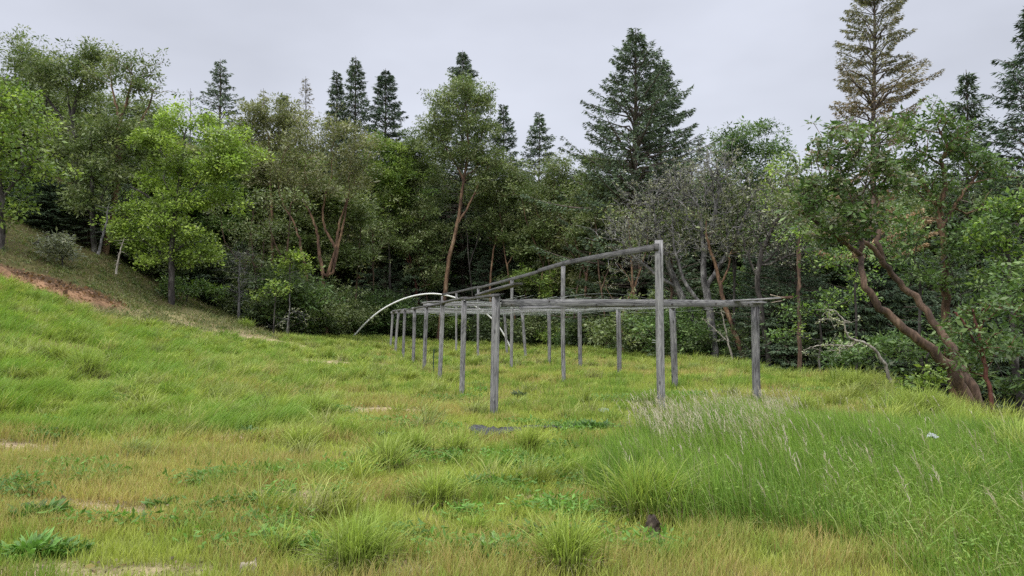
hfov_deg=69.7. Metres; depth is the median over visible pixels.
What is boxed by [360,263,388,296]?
fir tree
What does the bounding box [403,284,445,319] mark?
understory shrub
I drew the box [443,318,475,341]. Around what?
understory shrub
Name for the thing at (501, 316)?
understory shrub
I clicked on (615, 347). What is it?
understory shrub
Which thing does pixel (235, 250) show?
understory shrub
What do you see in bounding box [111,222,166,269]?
understory shrub
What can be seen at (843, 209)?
madrone tree
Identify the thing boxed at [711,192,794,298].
broadleaf tree
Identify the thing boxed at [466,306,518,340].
understory shrub
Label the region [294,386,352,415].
grass tussock
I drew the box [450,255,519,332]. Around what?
fir tree
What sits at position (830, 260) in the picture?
tree
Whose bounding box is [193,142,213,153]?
broadleaf tree
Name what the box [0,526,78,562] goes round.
weed
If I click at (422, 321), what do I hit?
understory shrub
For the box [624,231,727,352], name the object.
fir tree
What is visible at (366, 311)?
understory shrub
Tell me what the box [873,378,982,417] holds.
grass tussock
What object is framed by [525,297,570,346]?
understory shrub
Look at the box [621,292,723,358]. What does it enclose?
understory shrub
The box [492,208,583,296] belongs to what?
broadleaf tree
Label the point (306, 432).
grass tussock
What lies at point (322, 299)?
oak sapling
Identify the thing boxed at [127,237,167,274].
understory shrub
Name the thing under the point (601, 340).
understory shrub
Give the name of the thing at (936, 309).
fir tree
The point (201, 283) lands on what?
hazel bush
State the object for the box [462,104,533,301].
fir tree
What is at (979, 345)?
madrone tree
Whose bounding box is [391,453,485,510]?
grass tussock
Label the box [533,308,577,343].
hazel bush
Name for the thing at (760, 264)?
bare oak tree
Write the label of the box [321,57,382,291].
fir tree
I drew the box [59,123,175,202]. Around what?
broadleaf tree
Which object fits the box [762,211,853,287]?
broadleaf tree
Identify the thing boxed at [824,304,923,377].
understory shrub
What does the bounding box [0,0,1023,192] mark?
sky
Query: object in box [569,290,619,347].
understory shrub
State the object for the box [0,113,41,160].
broadleaf tree
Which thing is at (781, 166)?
tree
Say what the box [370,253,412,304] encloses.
fir tree
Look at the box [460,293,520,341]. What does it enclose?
understory shrub
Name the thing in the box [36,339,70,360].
grass tussock
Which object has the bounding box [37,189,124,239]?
fir tree
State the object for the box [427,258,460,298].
fir tree
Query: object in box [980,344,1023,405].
understory shrub
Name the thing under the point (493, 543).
weed
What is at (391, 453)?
grass tussock
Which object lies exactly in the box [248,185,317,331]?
madrone tree
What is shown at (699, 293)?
broadleaf tree
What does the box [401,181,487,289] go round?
broadleaf tree
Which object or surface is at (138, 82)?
madrone tree
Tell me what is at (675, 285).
bare oak tree
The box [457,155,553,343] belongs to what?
madrone tree
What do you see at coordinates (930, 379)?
hazel bush
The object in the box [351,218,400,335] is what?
madrone tree
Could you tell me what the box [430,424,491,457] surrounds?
grass tussock
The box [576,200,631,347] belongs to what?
madrone tree
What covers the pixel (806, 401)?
grass tussock
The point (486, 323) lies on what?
understory shrub
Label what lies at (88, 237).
fir tree
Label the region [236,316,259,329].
grass tussock
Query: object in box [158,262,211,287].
understory shrub
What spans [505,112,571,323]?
fir tree
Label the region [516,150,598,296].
madrone tree
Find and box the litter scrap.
[927,433,938,438]
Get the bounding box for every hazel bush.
[155,275,229,301]
[508,263,587,314]
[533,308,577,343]
[765,281,883,371]
[894,364,952,394]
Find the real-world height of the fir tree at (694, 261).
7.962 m
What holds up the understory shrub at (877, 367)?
on the ground at (100, 300)
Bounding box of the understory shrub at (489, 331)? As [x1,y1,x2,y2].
[470,316,519,343]
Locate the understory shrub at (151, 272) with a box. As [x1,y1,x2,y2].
[103,212,201,277]
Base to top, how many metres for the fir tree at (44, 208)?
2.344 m
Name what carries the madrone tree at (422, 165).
on the ground at (100, 300)
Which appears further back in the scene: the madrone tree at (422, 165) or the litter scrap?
the madrone tree at (422, 165)
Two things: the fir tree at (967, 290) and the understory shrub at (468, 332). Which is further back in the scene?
the understory shrub at (468, 332)
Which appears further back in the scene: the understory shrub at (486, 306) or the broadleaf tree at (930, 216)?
the understory shrub at (486, 306)
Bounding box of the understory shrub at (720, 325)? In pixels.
[631,298,740,356]
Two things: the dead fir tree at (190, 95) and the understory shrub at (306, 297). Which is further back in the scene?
the dead fir tree at (190, 95)
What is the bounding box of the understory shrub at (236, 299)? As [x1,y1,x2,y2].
[225,262,329,327]
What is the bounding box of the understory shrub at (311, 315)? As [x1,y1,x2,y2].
[282,305,323,334]
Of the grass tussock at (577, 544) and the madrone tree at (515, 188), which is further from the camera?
the madrone tree at (515, 188)
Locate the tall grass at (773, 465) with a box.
[564,389,1023,575]
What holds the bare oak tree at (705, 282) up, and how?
on the ground at (100, 300)
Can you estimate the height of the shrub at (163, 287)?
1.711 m
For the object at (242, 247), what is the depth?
44.53 m
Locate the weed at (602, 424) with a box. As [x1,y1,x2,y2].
[573,418,612,431]
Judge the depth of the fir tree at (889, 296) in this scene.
29.33 m
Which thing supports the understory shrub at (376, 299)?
on the ground at (100, 300)
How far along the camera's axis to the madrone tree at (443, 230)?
53.32 m
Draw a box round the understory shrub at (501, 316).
[459,306,528,343]
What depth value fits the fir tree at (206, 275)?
42.26 m
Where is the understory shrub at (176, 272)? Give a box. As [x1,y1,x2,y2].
[156,264,195,287]
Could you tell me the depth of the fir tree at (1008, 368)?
28.94 m
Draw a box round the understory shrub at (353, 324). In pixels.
[330,287,366,335]
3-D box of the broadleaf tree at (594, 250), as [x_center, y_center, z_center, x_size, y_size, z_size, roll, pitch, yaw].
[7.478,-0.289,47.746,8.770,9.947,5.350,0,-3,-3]
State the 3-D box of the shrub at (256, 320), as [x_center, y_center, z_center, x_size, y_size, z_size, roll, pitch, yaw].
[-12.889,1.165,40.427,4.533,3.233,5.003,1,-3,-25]
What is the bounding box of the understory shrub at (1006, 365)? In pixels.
[990,332,1021,389]
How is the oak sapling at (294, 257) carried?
on the ground at (100, 300)
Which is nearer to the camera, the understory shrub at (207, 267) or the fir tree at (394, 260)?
the understory shrub at (207, 267)
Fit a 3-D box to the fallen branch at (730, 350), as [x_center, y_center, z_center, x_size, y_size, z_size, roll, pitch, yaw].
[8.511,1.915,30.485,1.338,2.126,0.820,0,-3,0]
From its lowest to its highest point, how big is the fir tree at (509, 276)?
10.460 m
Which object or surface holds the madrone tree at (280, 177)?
on the ground at (100, 300)
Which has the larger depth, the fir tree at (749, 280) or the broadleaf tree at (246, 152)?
the broadleaf tree at (246, 152)
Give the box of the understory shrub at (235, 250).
[211,248,276,308]
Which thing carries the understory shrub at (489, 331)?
on the ground at (100, 300)
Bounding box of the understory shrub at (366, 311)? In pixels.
[317,275,387,335]
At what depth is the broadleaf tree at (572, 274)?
48.55 m
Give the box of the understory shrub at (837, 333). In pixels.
[725,288,862,372]
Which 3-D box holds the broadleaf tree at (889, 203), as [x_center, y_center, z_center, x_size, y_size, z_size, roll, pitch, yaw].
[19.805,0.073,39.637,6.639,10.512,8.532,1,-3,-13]
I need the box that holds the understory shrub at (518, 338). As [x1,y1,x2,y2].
[501,298,571,345]
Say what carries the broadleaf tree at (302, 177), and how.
on the ground at (100, 300)
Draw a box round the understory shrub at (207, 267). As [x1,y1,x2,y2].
[154,242,234,285]
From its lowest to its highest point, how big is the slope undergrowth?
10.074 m
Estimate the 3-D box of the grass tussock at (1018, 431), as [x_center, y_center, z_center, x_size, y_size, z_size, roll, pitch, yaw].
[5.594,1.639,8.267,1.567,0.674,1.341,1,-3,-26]
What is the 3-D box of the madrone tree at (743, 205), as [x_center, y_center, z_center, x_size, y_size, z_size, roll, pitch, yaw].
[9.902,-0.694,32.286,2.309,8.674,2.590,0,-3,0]
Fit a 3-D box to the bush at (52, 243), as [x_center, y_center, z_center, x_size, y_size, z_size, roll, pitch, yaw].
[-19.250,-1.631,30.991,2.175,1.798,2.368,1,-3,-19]
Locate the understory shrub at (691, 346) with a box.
[647,321,719,357]
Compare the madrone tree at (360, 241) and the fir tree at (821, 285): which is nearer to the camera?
the fir tree at (821, 285)
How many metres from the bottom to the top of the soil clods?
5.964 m
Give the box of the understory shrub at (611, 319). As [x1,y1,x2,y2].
[592,294,646,349]
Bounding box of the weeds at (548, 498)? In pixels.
[0,355,863,560]
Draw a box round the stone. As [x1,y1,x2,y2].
[239,558,256,575]
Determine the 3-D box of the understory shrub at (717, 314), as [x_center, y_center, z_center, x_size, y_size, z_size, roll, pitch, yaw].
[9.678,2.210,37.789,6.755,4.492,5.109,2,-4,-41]
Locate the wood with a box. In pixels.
[7,80,1022,313]
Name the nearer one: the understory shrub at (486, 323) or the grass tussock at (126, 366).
the grass tussock at (126, 366)
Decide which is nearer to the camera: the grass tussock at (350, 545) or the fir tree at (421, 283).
the grass tussock at (350, 545)
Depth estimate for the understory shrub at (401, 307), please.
49.81 m
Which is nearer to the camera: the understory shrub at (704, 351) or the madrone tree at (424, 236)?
the understory shrub at (704, 351)
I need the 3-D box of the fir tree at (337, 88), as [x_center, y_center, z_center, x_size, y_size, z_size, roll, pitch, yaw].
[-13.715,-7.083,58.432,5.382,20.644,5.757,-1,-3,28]
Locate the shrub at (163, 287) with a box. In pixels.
[155,272,201,299]
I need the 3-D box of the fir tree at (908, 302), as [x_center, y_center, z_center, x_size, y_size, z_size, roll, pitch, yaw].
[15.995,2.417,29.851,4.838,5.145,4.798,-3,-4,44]
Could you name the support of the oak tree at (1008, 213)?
on the ground at (100, 300)
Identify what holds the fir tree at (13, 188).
on the ground at (100, 300)
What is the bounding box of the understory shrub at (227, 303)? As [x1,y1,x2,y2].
[208,288,250,312]
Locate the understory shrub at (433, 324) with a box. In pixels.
[417,304,448,338]
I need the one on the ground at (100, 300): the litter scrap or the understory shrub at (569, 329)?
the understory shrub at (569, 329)
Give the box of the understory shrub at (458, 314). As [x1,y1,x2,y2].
[437,294,474,339]
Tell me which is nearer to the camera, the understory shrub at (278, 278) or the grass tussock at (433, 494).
the grass tussock at (433, 494)
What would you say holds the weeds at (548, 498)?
on the ground at (100, 300)
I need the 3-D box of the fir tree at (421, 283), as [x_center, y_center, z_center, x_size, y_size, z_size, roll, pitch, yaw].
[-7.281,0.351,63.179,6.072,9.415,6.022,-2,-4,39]
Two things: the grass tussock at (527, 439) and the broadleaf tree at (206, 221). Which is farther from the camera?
the broadleaf tree at (206, 221)
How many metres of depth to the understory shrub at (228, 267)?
43.96 m
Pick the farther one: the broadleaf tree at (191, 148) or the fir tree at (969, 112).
the broadleaf tree at (191, 148)
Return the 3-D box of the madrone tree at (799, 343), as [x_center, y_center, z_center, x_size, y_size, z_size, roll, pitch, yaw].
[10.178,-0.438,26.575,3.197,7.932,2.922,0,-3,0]
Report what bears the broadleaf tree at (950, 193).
on the ground at (100, 300)
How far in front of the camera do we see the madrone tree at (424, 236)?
53.18 m
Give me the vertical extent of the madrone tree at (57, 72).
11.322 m
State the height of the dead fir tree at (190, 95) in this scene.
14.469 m
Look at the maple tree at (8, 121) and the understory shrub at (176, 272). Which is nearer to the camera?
the maple tree at (8, 121)
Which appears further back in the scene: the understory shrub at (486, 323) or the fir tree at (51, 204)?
the understory shrub at (486, 323)
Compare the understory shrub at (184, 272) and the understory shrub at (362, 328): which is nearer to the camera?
the understory shrub at (184, 272)
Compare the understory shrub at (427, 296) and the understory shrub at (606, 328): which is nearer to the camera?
the understory shrub at (606, 328)
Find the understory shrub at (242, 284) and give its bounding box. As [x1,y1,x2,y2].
[222,267,257,296]
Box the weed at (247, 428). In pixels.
[236,424,266,434]
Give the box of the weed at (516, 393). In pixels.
[510,390,526,396]
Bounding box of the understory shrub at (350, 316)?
[316,292,365,335]
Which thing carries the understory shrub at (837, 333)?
on the ground at (100, 300)
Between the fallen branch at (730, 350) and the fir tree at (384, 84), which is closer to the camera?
the fallen branch at (730, 350)
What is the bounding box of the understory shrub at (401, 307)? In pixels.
[371,289,431,337]
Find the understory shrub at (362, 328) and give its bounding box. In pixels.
[344,292,371,335]
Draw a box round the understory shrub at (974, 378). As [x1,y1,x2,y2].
[938,355,1015,406]
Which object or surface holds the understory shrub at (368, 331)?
on the ground at (100, 300)
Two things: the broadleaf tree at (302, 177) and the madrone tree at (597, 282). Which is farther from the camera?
the broadleaf tree at (302, 177)
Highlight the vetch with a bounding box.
[663,413,1023,575]
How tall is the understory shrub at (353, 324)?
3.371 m
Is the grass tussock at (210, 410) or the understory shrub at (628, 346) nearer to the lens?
the grass tussock at (210, 410)
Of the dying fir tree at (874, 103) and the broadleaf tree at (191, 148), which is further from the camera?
the broadleaf tree at (191, 148)
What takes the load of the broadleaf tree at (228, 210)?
on the ground at (100, 300)
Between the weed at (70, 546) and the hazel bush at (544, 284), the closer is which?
the weed at (70, 546)
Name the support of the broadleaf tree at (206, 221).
on the ground at (100, 300)
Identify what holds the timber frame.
on the ground at (100, 300)
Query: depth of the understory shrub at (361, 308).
48.45 m
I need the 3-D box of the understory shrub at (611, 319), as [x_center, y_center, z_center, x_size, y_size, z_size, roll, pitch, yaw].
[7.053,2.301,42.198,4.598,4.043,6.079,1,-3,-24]
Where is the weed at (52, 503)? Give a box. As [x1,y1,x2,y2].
[3,496,73,520]
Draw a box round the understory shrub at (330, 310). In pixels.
[240,274,352,333]
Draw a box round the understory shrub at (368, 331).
[349,319,378,335]
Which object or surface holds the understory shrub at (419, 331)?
on the ground at (100, 300)
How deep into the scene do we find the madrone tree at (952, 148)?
19.53 m
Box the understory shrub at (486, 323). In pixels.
[467,307,522,343]
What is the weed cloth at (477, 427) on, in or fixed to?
on the ground at (100, 300)
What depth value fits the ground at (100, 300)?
15.58 m
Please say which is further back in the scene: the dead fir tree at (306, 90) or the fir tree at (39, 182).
the dead fir tree at (306, 90)
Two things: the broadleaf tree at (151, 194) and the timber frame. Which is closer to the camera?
the timber frame
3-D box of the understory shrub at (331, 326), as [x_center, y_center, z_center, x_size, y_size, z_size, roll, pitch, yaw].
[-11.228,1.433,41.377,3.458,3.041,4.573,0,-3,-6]
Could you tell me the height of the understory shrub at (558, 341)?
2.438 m
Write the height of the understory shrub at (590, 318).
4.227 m
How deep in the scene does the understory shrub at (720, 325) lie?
35.41 m
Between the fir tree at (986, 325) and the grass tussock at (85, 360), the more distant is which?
the fir tree at (986, 325)
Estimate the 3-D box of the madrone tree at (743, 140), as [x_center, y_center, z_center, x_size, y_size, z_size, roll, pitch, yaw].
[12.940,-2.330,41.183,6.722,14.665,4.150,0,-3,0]
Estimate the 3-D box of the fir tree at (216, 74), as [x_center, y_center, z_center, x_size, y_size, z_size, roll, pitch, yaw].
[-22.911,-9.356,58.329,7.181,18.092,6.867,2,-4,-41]
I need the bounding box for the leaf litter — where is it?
[0,215,343,338]
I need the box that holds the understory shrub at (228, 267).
[202,246,260,294]
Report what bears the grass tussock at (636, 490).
on the ground at (100, 300)
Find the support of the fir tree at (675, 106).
on the ground at (100, 300)
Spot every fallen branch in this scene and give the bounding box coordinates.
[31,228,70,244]
[702,310,733,359]
[802,305,891,383]
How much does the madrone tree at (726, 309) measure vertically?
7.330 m
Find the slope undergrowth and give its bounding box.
[0,216,322,336]
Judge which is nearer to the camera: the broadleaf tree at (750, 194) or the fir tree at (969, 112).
the fir tree at (969, 112)
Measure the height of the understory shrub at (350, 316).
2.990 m
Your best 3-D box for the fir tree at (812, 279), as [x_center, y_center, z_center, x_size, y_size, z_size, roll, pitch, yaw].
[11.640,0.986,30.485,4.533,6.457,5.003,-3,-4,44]
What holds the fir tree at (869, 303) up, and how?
on the ground at (100, 300)
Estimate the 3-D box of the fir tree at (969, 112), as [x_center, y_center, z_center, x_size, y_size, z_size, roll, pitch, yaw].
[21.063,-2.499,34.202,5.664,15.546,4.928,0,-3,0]
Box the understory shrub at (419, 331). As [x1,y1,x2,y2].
[386,313,431,338]
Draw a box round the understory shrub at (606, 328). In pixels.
[582,285,705,355]
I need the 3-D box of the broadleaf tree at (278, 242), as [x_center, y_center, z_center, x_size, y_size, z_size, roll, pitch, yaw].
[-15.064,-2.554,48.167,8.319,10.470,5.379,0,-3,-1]
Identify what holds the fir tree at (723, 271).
on the ground at (100, 300)
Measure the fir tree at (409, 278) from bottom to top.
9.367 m
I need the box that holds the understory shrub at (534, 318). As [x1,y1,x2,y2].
[500,293,560,343]
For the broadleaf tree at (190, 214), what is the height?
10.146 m
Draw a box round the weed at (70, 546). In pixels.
[31,534,94,560]
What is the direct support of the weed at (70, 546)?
on the ground at (100, 300)
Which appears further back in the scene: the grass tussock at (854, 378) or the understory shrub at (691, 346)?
the understory shrub at (691, 346)
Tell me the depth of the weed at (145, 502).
6.21 m
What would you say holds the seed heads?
attached to the tall grass at (773, 465)
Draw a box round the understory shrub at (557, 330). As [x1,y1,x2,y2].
[543,313,570,345]
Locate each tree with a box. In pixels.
[0,24,65,167]
[0,73,83,249]
[0,102,170,252]
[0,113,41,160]
[1,82,189,187]
[2,172,27,211]
[3,174,68,221]
[4,158,26,180]
[7,187,81,230]
[8,183,104,234]
[9,35,129,188]
[10,125,145,186]
[10,181,104,230]
[11,166,66,192]
[13,190,97,232]
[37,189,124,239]
[48,205,120,248]
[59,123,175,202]
[74,40,184,254]
[88,95,274,304]
[96,183,162,256]
[103,153,208,224]
[150,135,204,204]
[153,158,266,244]
[153,241,228,298]
[163,130,206,227]
[180,88,203,149]
[182,59,255,246]
[186,150,216,218]
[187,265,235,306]
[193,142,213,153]
[194,143,274,219]
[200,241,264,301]
[202,156,282,250]
[203,189,272,305]
[215,167,338,275]
[218,209,282,293]
[222,91,320,272]
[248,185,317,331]
[250,88,273,261]
[253,102,389,334]
[253,173,382,286]
[261,151,333,260]
[274,95,296,270]
[285,172,382,289]
[292,76,321,280]
[302,70,364,291]
[311,172,431,291]
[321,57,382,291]
[323,193,390,334]
[345,68,424,302]
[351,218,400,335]
[353,128,440,333]
[359,185,456,337]
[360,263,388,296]
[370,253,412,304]
[378,125,456,337]
[388,227,459,337]
[395,211,467,339]
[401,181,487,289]
[403,250,454,298]
[407,50,521,301]
[408,70,523,339]
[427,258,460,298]
[450,175,503,341]
[450,181,521,285]
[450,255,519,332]
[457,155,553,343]
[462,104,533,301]
[486,181,543,342]
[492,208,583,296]
[493,245,537,298]
[498,169,566,341]
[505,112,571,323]
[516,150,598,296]
[520,27,738,328]
[522,208,615,297]
[535,189,602,346]
[548,148,646,344]
[561,212,668,298]
[576,157,720,357]
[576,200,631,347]
[589,58,706,298]
[593,236,645,351]
[596,199,669,350]
[614,217,694,298]
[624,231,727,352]
[636,131,795,357]
[646,197,707,299]
[663,241,725,321]
[665,201,754,308]
[684,202,757,359]
[690,115,797,280]
[699,263,742,321]
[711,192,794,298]
[715,172,763,358]
[715,249,784,358]
[718,280,819,369]
[720,184,783,223]
[725,283,832,371]
[733,151,839,367]
[733,236,849,372]
[739,242,824,361]
[741,221,823,289]
[755,150,832,285]
[755,167,831,371]
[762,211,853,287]
[763,204,837,286]
[772,221,888,370]
[774,112,987,410]
[778,207,934,305]
[783,296,905,392]
[801,276,839,316]
[804,0,944,372]
[808,235,957,380]
[818,201,1010,388]
[819,181,879,205]
[824,237,940,391]
[829,195,947,291]
[839,254,960,391]
[865,190,955,211]
[870,286,976,395]
[872,93,1023,399]
[880,251,989,397]
[883,288,978,394]
[887,194,1023,306]
[889,204,921,268]
[902,180,998,205]
[904,71,1023,321]
[912,252,1015,408]
[913,219,1023,322]
[923,272,1020,411]
[931,287,1023,415]
[935,6,1023,312]
[946,294,1022,407]
[956,292,1021,409]
[960,227,1023,407]
[961,185,1023,420]
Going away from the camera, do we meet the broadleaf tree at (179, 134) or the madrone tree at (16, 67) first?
the madrone tree at (16, 67)
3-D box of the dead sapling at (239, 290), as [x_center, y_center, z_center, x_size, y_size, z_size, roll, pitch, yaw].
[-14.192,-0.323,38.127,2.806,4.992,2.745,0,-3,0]
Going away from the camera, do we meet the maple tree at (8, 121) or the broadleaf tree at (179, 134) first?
the maple tree at (8, 121)
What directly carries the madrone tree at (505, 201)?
on the ground at (100, 300)
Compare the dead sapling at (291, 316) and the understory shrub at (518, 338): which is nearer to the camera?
the dead sapling at (291, 316)
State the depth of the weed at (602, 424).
10.44 m
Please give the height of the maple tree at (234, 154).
10.570 m
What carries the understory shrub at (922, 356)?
on the ground at (100, 300)
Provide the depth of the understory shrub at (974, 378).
28.76 m
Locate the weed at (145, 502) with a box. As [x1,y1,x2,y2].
[138,492,184,507]
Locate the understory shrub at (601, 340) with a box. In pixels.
[582,323,615,349]
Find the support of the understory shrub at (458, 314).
on the ground at (100, 300)
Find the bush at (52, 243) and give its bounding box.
[29,226,87,265]
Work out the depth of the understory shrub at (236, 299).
40.73 m
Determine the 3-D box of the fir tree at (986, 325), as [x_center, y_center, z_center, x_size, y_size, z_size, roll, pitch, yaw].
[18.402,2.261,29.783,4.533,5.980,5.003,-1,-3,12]
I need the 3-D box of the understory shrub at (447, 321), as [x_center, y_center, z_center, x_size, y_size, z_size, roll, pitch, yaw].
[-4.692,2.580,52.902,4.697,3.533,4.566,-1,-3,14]
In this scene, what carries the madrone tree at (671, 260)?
on the ground at (100, 300)
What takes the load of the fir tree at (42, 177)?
on the ground at (100, 300)
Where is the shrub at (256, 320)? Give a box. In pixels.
[236,289,304,333]
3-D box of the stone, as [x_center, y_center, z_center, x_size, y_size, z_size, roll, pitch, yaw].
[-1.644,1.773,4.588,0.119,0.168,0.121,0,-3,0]
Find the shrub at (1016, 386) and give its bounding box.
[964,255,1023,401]
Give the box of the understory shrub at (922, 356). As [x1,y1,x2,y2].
[849,314,980,393]
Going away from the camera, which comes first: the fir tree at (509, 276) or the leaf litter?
the leaf litter
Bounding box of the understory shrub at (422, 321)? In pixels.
[405,305,435,338]
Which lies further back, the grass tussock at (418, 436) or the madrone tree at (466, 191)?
the madrone tree at (466, 191)
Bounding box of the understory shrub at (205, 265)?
[157,239,227,276]
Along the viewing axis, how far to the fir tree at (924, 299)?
29.50 m
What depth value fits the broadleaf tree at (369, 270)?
56.09 m
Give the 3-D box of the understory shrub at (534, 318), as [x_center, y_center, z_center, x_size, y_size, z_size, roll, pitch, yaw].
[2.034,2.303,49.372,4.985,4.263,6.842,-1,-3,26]
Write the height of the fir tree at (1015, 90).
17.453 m
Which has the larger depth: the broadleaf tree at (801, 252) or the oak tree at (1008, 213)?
the broadleaf tree at (801, 252)
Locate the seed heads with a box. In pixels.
[614,385,1023,544]
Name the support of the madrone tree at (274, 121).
on the ground at (100, 300)
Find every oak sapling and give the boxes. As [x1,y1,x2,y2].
[243,278,293,332]
[267,246,325,335]
[302,282,335,334]
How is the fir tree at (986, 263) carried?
on the ground at (100, 300)
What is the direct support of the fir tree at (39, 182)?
on the ground at (100, 300)
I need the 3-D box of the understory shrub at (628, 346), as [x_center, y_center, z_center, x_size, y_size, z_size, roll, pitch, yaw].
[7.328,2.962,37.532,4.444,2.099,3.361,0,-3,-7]
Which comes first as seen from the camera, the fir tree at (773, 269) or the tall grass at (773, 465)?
the tall grass at (773, 465)
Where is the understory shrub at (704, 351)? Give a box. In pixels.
[666,315,749,358]
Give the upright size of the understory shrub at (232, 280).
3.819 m
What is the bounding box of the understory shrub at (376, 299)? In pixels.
[361,286,422,336]
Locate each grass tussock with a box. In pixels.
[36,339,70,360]
[46,341,114,376]
[106,358,153,377]
[186,400,229,420]
[225,509,321,561]
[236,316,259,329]
[271,412,334,448]
[287,489,434,575]
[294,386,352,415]
[323,413,351,430]
[341,425,441,472]
[383,421,449,458]
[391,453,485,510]
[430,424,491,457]
[446,506,512,535]
[488,417,566,453]
[495,497,645,575]
[543,447,597,482]
[574,445,751,525]
[778,387,829,412]
[832,364,881,389]
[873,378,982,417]
[963,407,1023,450]
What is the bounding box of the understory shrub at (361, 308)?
[339,291,377,331]
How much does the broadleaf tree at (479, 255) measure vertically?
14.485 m
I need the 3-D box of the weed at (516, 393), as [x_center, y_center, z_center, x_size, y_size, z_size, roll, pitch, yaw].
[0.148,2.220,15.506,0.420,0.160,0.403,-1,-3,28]
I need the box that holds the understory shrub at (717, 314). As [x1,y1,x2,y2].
[642,289,730,356]
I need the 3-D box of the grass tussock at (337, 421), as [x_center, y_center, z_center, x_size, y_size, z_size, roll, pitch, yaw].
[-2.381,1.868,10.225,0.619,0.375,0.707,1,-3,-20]
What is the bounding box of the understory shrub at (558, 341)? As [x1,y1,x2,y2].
[551,319,588,348]
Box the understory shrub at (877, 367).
[794,293,962,384]
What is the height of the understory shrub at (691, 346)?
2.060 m
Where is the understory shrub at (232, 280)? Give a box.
[207,262,267,314]
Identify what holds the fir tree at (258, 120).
on the ground at (100, 300)
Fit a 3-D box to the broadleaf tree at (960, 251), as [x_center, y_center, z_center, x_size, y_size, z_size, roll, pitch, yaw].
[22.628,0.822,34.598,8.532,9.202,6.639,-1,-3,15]
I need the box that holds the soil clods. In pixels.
[0,263,548,575]
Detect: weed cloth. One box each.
[468,425,525,436]
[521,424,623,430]
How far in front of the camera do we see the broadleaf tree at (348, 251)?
46.58 m
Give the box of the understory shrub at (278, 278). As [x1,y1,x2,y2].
[240,255,336,332]
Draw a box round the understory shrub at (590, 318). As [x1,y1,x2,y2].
[567,292,616,351]
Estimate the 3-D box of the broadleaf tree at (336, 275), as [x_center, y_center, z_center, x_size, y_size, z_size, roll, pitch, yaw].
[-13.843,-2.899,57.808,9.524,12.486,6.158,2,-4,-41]
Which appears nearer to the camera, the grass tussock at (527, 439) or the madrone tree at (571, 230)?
the grass tussock at (527, 439)
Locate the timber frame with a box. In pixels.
[390,240,792,413]
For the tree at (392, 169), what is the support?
on the ground at (100, 300)
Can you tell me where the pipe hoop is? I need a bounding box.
[354,293,509,345]
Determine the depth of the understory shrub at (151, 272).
40.02 m
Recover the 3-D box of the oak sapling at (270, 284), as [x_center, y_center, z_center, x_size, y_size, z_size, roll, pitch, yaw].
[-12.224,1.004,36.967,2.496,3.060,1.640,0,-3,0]
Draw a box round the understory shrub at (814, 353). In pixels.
[724,287,862,372]
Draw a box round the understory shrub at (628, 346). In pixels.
[614,328,654,353]
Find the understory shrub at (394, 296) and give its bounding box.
[349,282,429,335]
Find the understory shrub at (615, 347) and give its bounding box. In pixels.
[599,297,643,349]
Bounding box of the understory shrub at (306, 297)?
[253,264,345,334]
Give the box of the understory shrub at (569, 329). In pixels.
[552,287,613,346]
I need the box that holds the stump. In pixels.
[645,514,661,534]
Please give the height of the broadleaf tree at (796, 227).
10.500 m
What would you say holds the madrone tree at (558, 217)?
on the ground at (100, 300)
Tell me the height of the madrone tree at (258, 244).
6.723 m
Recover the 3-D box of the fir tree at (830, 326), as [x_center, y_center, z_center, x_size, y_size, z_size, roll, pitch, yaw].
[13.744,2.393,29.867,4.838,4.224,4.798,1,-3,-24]
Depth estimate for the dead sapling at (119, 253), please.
31.58 m
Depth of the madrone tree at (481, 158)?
51.51 m
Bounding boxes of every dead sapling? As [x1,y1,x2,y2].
[95,201,115,254]
[115,239,125,273]
[212,240,265,319]
[266,296,315,332]
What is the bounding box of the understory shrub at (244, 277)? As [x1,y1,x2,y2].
[209,255,306,315]
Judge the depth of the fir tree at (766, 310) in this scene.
29.76 m
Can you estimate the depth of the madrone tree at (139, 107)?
47.06 m
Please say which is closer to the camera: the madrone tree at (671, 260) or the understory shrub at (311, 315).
the madrone tree at (671, 260)
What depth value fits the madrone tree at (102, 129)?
37.03 m
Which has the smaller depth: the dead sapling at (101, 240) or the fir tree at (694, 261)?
the dead sapling at (101, 240)
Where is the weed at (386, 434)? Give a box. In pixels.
[376,431,396,436]
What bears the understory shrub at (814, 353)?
on the ground at (100, 300)
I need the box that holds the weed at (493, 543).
[462,530,526,558]
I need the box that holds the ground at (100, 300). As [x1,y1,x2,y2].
[0,160,1015,575]
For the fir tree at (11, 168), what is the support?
on the ground at (100, 300)
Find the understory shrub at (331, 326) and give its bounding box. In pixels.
[287,292,342,334]
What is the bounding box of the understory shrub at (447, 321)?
[421,306,471,339]
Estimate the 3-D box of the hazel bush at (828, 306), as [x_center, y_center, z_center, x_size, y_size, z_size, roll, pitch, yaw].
[10.154,1.507,23.918,3.694,3.474,1.426,0,-3,0]
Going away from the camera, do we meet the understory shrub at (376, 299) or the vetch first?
the vetch
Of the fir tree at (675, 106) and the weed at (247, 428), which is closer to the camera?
the weed at (247, 428)
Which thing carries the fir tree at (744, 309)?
on the ground at (100, 300)
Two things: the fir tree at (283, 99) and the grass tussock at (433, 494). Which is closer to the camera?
the grass tussock at (433, 494)
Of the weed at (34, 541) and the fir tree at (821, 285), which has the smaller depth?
the weed at (34, 541)
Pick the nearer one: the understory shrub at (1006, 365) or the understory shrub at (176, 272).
the understory shrub at (1006, 365)

